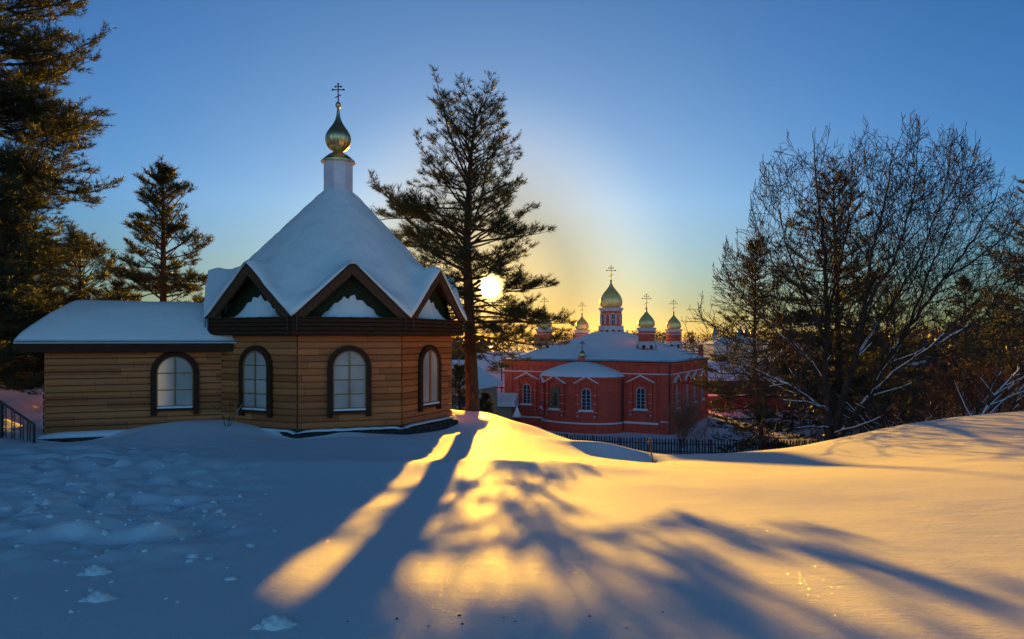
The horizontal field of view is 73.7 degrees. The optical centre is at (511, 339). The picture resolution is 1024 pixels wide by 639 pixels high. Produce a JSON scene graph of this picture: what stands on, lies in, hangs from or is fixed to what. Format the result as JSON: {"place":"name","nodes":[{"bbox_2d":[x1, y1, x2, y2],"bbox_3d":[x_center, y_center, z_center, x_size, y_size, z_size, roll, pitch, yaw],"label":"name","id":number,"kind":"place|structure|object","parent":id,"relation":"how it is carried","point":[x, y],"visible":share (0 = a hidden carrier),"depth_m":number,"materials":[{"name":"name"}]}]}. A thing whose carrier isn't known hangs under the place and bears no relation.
{"place":"outdoors","nodes":[
{"label":"outdoors","id":0,"kind":"place"},
{"bbox_2d":[0,339,1023,638],"bbox_3d":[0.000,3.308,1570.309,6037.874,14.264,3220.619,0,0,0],"label":"snowy ground","id":1,"kind":"structure","parent":0,"point":[482,523],"depth_m":5.99,"materials":[{"name":"white snow"}]},
{"bbox_2d":[0,400,35,442],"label":"iron railing","id":2,"kind":"object","parent":1,"relation":"on","point":[2,415],"visible":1,"depth_m":19.70,"materials":[{"name":"black metal"}]},
{"bbox_2d":[0,239,55,389],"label":"pine tree","id":3,"kind":"object","parent":1,"relation":"on","point":[30,363],"visible":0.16,"depth_m":29.58,"materials":[{"name":"green plant"}]},
{"bbox_2d":[0,227,85,377],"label":"pine tree","id":4,"kind":"object","parent":1,"relation":"on","point":[53,294],"visible":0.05,"depth_m":33.08,"materials":[{"name":"green plant"}]},
{"bbox_2d":[26,245,92,299],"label":"pine tree","id":5,"kind":"object","parent":1,"relation":"on","point":[61,280],"visible":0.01,"depth_m":42.28,"materials":[{"name":"green plant"}]},
{"bbox_2d":[0,0,124,396],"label":"pine tree","id":6,"kind":"object","parent":1,"relation":"on","point":[29,181],"visible":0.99,"depth_m":21.87,"materials":[{"name":"green plant"}]},
{"bbox_2d":[16,220,141,307],"bbox_3d":[-23.974,-1.557,37.823,7.600,10.431,8.326,0,0,0],"label":"pine tree","id":7,"kind":"object","parent":1,"relation":"on","point":[103,274],"visible":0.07,"depth_m":37.82,"materials":[{"name":"green plant"}]},
{"bbox_2d":[76,564,113,575],"bbox_3d":[-2.810,1.579,4.602,0.214,0.140,0.133,0,0,0],"label":"snow clod","id":8,"kind":"object","parent":1,"relation":"on","point":[94,570],"visible":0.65,"depth_m":4.57,"materials":[{"name":"white snow"}]},
{"bbox_2d":[78,590,118,602],"bbox_3d":[-2.396,1.513,3.953,0.197,0.129,0.125,0,0,0],"label":"snow clod","id":9,"kind":"object","parent":1,"relation":"on","point":[97,596],"visible":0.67,"depth_m":3.93,"materials":[{"name":"white snow"}]},
{"bbox_2d":[91,275,141,298],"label":"pine tree","id":10,"kind":"object","parent":1,"relation":"on","point":[119,283],"visible":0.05,"depth_m":45.78,"materials":[{"name":"green plant"}]},
{"bbox_2d":[0,446,276,612],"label":"snow lumps","id":11,"kind":"object","parent":1,"relation":"on","point":[106,531],"visible":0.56,"depth_m":6.60,"materials":[{"name":"white snow"}]},
{"bbox_2d":[85,154,216,301],"bbox_3d":[-17.732,-3.006,33.774,6.733,12.585,6.959,0,0,0],"label":"pine tree","id":12,"kind":"object","parent":1,"relation":"on","point":[150,281],"visible":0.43,"depth_m":33.55,"materials":[{"name":"green plant"}]},
{"bbox_2d":[184,292,203,301],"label":"pine tree","id":13,"kind":"object","parent":1,"relation":"on","point":[200,294],"visible":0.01,"depth_m":46.95,"materials":[{"name":"green plant"}]},
{"bbox_2d":[211,387,261,426],"bbox_3d":[-8.870,2.157,21.512,1.018,1.365,1.591,0,0,42],"label":"seedling","id":14,"kind":"object","parent":1,"relation":"on","point":[230,406],"visible":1,"depth_m":21.50,"materials":[{"name":"brown plant"}]},
{"bbox_2d":[13,83,466,441],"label":"wooden chapel","id":15,"kind":"structure","parent":1,"relation":"on","point":[325,312],"depth_m":22.00,"materials":[{"name":"brown wood"}]},
{"bbox_2d":[150,352,198,415],"bbox_3d":[-10.929,1.395,22.142,1.420,2.070,0.170,0,0,-20],"label":"window","id":16,"kind":"structure","parent":15,"relation":"in","point":[174,376],"depth_m":22.14,"materials":[{"name":"white glass"}]},
{"bbox_2d":[238,345,272,417],"bbox_3d":[-8.268,1.317,21.961,1.370,2.285,0.170,0,0,25],"label":"window","id":17,"kind":"structure","parent":15,"relation":"in","point":[255,367],"depth_m":21.95,"materials":[{"name":"white glass"}]},
{"bbox_2d":[327,345,370,417],"bbox_3d":[-5.182,1.317,21.789,1.370,2.285,0.170,0,0,-20],"label":"window","id":18,"kind":"structure","parent":15,"relation":"in","point":[348,367],"depth_m":21.79,"materials":[{"name":"white glass"}]},
{"bbox_2d":[418,345,440,411],"bbox_3d":[-2.857,1.317,23.893,0.170,2.285,1.370,0,0,25],"label":"window","id":19,"kind":"structure","parent":15,"relation":"in","point":[429,361],"depth_m":23.86,"materials":[{"name":"white glass"}]},
{"bbox_2d":[250,614,297,630],"bbox_3d":[-1.201,1.458,3.452,0.222,0.145,0.137,0,0,0],"label":"snow clod","id":20,"kind":"object","parent":1,"relation":"on","point":[274,622],"visible":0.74,"depth_m":3.42,"materials":[{"name":"white snow"}]},
{"bbox_2d":[450,358,481,410],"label":"pine tree","id":21,"kind":"object","parent":1,"relation":"on","point":[458,370],"visible":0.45,"depth_m":49.76,"materials":[{"name":"green plant"}]},
{"bbox_2d":[367,64,578,411],"bbox_3d":[-1.602,-4.308,28.795,9.204,15.291,7.599,0,0,0],"label":"pine tree","id":22,"kind":"object","parent":1,"relation":"on","point":[413,207],"visible":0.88,"depth_m":28.31,"materials":[{"name":"green plant"}]},
{"bbox_2d":[451,360,502,414],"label":"valley house","id":23,"kind":"structure","parent":1,"relation":"on","point":[489,381],"depth_m":73.55,"materials":[{"name":"beige paint"}]},
{"bbox_2d":[456,394,465,407],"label":"window","id":24,"kind":"structure","parent":23,"relation":"in","point":[463,404],"depth_m":70.12,"materials":[{"name":"white paint"}]},
{"bbox_2d":[479,386,499,413],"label":"pine tree","id":25,"kind":"object","parent":1,"relation":"on","point":[487,405],"visible":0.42,"depth_m":53.76,"materials":[{"name":"green plant"}]},
{"bbox_2d":[492,374,503,387],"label":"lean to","id":26,"kind":"object","parent":1,"relation":"on","point":[498,376],"visible":0.02,"depth_m":102.94,"materials":[{"name":"white wood"}]},
{"bbox_2d":[497,388,503,392],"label":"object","id":27,"kind":"structure","parent":1,"relation":"on","point":[498,390],"depth_m":91.03,"materials":[{"name":"paint"}]},
{"bbox_2d":[477,352,526,373],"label":"village house","id":28,"kind":"structure","parent":1,"relation":"on","point":[483,363],"depth_m":114.99,"materials":[{"name":"paint"}]},
{"bbox_2d":[497,393,518,420],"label":"snow shed","id":29,"kind":"structure","parent":1,"relation":"on","point":[507,403],"depth_m":81.77,"materials":[{"name":"white snow"}]},
{"bbox_2d":[512,406,521,421],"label":"snowy cone","id":30,"kind":"object","parent":1,"relation":"on","point":[516,414],"visible":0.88,"depth_m":69.79,"materials":[{"name":"white snow"}]},
{"bbox_2d":[500,265,708,434],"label":"brick church","id":31,"kind":"structure","parent":1,"relation":"on","point":[610,376],"depth_m":78.24,"materials":[{"name":"red brick"}]},
{"bbox_2d":[514,372,538,411],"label":"window","id":32,"kind":"structure","parent":31,"relation":"in","point":[527,390],"depth_m":82.74,"materials":[{"name":"white brick"}]},
{"bbox_2d":[626,375,654,417],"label":"window","id":33,"kind":"structure","parent":31,"relation":"in","point":[641,394],"depth_m":76.34,"materials":[{"name":"white brick"}]},
{"bbox_2d":[673,374,681,411],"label":"window","id":34,"kind":"structure","parent":31,"relation":"in","point":[676,388],"depth_m":77.54,"materials":[{"name":"white brick"}]},
{"bbox_2d":[685,372,690,405],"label":"window","id":35,"kind":"structure","parent":31,"relation":"in","point":[687,386],"depth_m":82.10,"materials":[{"name":"white glass"}]},
{"bbox_2d":[692,371,698,407],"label":"window","id":36,"kind":"structure","parent":31,"relation":"in","point":[695,374],"depth_m":86.04,"materials":[{"name":"white brick"}]},
{"bbox_2d":[699,369,705,405],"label":"window","id":37,"kind":"structure","parent":31,"relation":"in","point":[702,391],"depth_m":89.73,"materials":[{"name":"white brick"}]},
{"bbox_2d":[647,438,656,462],"bbox_3d":[4.113,3.354,19.994,0.272,0.960,0.091,0,0,0],"label":"marker post","id":38,"kind":"object","parent":1,"relation":"on","point":[649,442],"visible":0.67,"depth_m":19.98,"materials":[{"name":"wood"}]},
{"bbox_2d":[554,433,812,453],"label":"picket fence","id":39,"kind":"object","parent":1,"relation":"on","point":[619,440],"visible":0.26,"depth_m":61.95,"materials":[{"name":"black wood"}]},
{"bbox_2d":[660,386,712,447],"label":"twiggy bush","id":40,"kind":"object","parent":1,"relation":"on","point":[683,418],"visible":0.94,"depth_m":65.48,"materials":[{"name":"brown plant"}]},
{"bbox_2d":[683,420,714,451],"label":"twiggy bush","id":41,"kind":"object","parent":1,"relation":"on","point":[697,433],"visible":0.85,"depth_m":62.79,"materials":[{"name":"brown plant"}]},
{"bbox_2d":[452,321,1015,358],"bbox_3d":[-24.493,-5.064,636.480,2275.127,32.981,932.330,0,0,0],"label":"distant wood","id":42,"kind":"object","parent":1,"relation":"on","point":[661,337],"visible":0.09,"depth_m":465.45,"materials":[{"name":"plant"}]},
{"bbox_2d":[701,318,767,361],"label":"distant church","id":43,"kind":"structure","parent":1,"relation":"on","point":[711,344],"depth_m":181.93,"materials":[{"name":"paint"}]},
{"bbox_2d":[451,327,1023,441],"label":"valley wood","id":44,"kind":"object","parent":1,"relation":"on","point":[455,346],"visible":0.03,"depth_m":84.24,"materials":[{"name":"plant"}]},
{"bbox_2d":[708,362,791,393],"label":"long barn","id":45,"kind":"structure","parent":1,"relation":"on","point":[716,373],"depth_m":120.72,"materials":[{"name":"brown wood"}]},
{"bbox_2d":[733,435,778,451],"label":"sapling","id":46,"kind":"object","parent":1,"relation":"on","point":[759,445],"visible":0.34,"depth_m":32.91,"materials":[{"name":"brown plant"}]},
{"bbox_2d":[691,234,821,452],"bbox_3d":[12.405,1.385,34.997,6.423,14.036,6.188,0,0,42],"label":"pine tree","id":47,"kind":"object","parent":1,"relation":"on","point":[769,424],"visible":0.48,"depth_m":34.70,"materials":[{"name":"green plant"}]},
{"bbox_2d":[771,428,807,448],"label":"sapling","id":48,"kind":"object","parent":1,"relation":"on","point":[793,439],"visible":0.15,"depth_m":37.73,"materials":[{"name":"brown plant"}]},
{"bbox_2d":[786,419,820,446],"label":"sapling","id":49,"kind":"object","parent":1,"relation":"on","point":[811,440],"visible":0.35,"depth_m":39.92,"materials":[{"name":"brown plant"}]},
{"bbox_2d":[787,430,821,447],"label":"sapling","id":50,"kind":"object","parent":1,"relation":"on","point":[810,439],"visible":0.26,"depth_m":33.21,"materials":[{"name":"brown plant"}]},
{"bbox_2d":[708,394,913,409],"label":"brick wall","id":51,"kind":"structure","parent":1,"relation":"on","point":[770,401],"depth_m":102.61,"materials":[{"name":"red brick"}]},
{"bbox_2d":[809,415,849,443],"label":"sapling","id":52,"kind":"object","parent":1,"relation":"on","point":[818,434],"visible":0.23,"depth_m":39.17,"materials":[{"name":"brown plant"}]},
{"bbox_2d":[757,155,917,438],"bbox_3d":[17.868,-1.350,36.991,7.384,17.164,7.921,0,0,-41],"label":"pine tree","id":53,"kind":"object","parent":1,"relation":"on","point":[838,362],"visible":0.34,"depth_m":36.55,"materials":[{"name":"green plant"}]},
{"bbox_2d":[660,111,1023,445],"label":"bare tree","id":54,"kind":"object","parent":1,"relation":"on","point":[830,430],"visible":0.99,"depth_m":28.40,"materials":[{"name":"brown plant"}]},
{"bbox_2d":[818,400,873,438],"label":"sapling","id":55,"kind":"object","parent":1,"relation":"on","point":[852,432],"visible":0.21,"depth_m":32.44,"materials":[{"name":"brown plant"}]},
{"bbox_2d":[843,416,877,434],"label":"sapling","id":56,"kind":"object","parent":1,"relation":"on","point":[861,427],"visible":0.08,"depth_m":44.20,"materials":[{"name":"brown plant"}]},
{"bbox_2d":[812,361,923,433],"bbox_3d":[17.557,3.541,32.988,6.848,5.430,4.429,0,0,-28],"label":"sapling","id":57,"kind":"object","parent":1,"relation":"on","point":[871,399],"visible":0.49,"depth_m":32.68,"materials":[{"name":"brown plant"}]},
{"bbox_2d":[804,363,936,431],"bbox_3d":[15.075,3.178,29.034,3.576,4.384,5.529,0,0,-27],"label":"sapling","id":58,"kind":"object","parent":1,"relation":"on","point":[859,416],"visible":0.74,"depth_m":28.95,"materials":[{"name":"brown plant"}]},
{"bbox_2d":[830,361,918,429],"bbox_3d":[17.425,3.360,32.926,3.762,4.868,4.014,0,0,-30],"label":"sapling","id":59,"kind":"object","parent":1,"relation":"on","point":[878,400],"visible":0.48,"depth_m":32.75,"materials":[{"name":"brown plant"}]},
{"bbox_2d":[856,375,926,430],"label":"sapling","id":60,"kind":"object","parent":1,"relation":"on","point":[886,409],"visible":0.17,"depth_m":35.12,"materials":[{"name":"brown plant"}]},
{"bbox_2d":[842,284,941,427],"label":"pine tree","id":61,"kind":"object","parent":1,"relation":"on","point":[909,343],"visible":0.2,"depth_m":49.37,"materials":[{"name":"green plant"}]},
{"bbox_2d":[848,369,947,428],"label":"sapling","id":62,"kind":"object","parent":1,"relation":"on","point":[899,408],"visible":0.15,"depth_m":39.00,"materials":[{"name":"brown plant"}]},
{"bbox_2d":[898,394,943,422],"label":"sapling","id":63,"kind":"object","parent":1,"relation":"on","point":[918,411],"visible":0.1,"depth_m":46.85,"materials":[{"name":"brown plant"}]},
{"bbox_2d":[904,389,948,422],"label":"sapling","id":64,"kind":"object","parent":1,"relation":"on","point":[922,404],"visible":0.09,"depth_m":46.33,"materials":[{"name":"brown plant"}]},
{"bbox_2d":[894,359,965,423],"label":"sapling","id":65,"kind":"object","parent":1,"relation":"on","point":[935,399],"visible":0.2,"depth_m":33.25,"materials":[{"name":"brown plant"}]},
{"bbox_2d":[878,376,990,423],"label":"sapling","id":66,"kind":"object","parent":1,"relation":"on","point":[929,416],"visible":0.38,"depth_m":31.49,"materials":[{"name":"brown plant"}]},
{"bbox_2d":[915,359,991,419],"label":"sapling","id":67,"kind":"object","parent":1,"relation":"on","point":[937,401],"visible":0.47,"depth_m":30.47,"materials":[{"name":"brown plant"}]},
{"bbox_2d":[914,271,1000,416],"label":"pine tree","id":68,"kind":"object","parent":1,"relation":"on","point":[964,286],"visible":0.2,"depth_m":44.53,"materials":[{"name":"green plant"}]},
{"bbox_2d":[919,373,1000,417],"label":"leafy sapling","id":69,"kind":"object","parent":1,"relation":"on","point":[955,399],"visible":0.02,"depth_m":37.86,"materials":[{"name":"brown plant"}]},
{"bbox_2d":[911,347,1023,409],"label":"leafy sapling","id":70,"kind":"object","parent":1,"relation":"on","point":[948,373],"visible":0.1,"depth_m":39.17,"materials":[{"name":"plant"}]},
{"bbox_2d":[921,355,1023,414],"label":"leafy sapling","id":71,"kind":"object","parent":1,"relation":"on","point":[985,370],"visible":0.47,"depth_m":28.94,"materials":[{"name":"brown plant"}]},
{"bbox_2d":[938,366,1012,416],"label":"leafy sapling","id":72,"kind":"object","parent":1,"relation":"on","point":[969,407],"visible":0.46,"depth_m":28.65,"materials":[{"name":"brown plant"}]},
{"bbox_2d":[935,373,1020,415],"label":"leafy sapling","id":73,"kind":"object","parent":1,"relation":"on","point":[973,401],"visible":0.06,"depth_m":36.58,"materials":[{"name":"brown plant"}]},
{"bbox_2d":[937,333,1023,409],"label":"sapling","id":74,"kind":"object","parent":1,"relation":"on","point":[1009,368],"visible":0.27,"depth_m":31.08,"materials":[{"name":"brown plant"}]},
{"bbox_2d":[938,301,1023,415],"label":"leaning tree","id":75,"kind":"object","parent":1,"relation":"on","point":[997,392],"visible":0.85,"depth_m":24.88,"materials":[{"name":"plant"}]},
{"bbox_2d":[940,350,1022,414],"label":"leafy sapling","id":76,"kind":"object","parent":1,"relation":"on","point":[968,384],"visible":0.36,"depth_m":29.41,"materials":[{"name":"brown plant"}]},
{"bbox_2d":[940,320,1023,412],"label":"sapling","id":77,"kind":"object","parent":1,"relation":"on","point":[1016,400],"visible":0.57,"depth_m":28.03,"materials":[{"name":"brown plant"}]},
{"bbox_2d":[950,280,1023,408],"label":"pine tree","id":78,"kind":"object","parent":1,"relation":"on","point":[996,292],"visible":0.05,"depth_m":49.78,"materials":[{"name":"green plant"}]},
{"bbox_2d":[957,366,1018,413],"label":"sapling","id":79,"kind":"object","parent":1,"relation":"on","point":[980,392],"visible":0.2,"depth_m":29.96,"materials":[{"name":"brown plant"}]},
{"bbox_2d":[954,344,1023,412],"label":"sapling","id":80,"kind":"object","parent":1,"relation":"on","point":[1008,372],"visible":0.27,"depth_m":30.19,"materials":[{"name":"brown plant"}]},
{"bbox_2d":[966,175,1023,393],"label":"pine tree","id":81,"kind":"object","parent":1,"relation":"on","point":[1003,322],"visible":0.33,"depth_m":33.64,"materials":[{"name":"green plant"}]},
{"bbox_2d":[970,345,1023,412],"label":"leafy sapling","id":82,"kind":"object","parent":1,"relation":"on","point":[1018,402],"visible":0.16,"depth_m":32.08,"materials":[{"name":"plant"}]},
{"bbox_2d":[0,0,1023,338],"label":"sky","id":83,"kind":"structure","parent":0,"point":[647,127],"materials":[{"name":"blue"}]}
]}

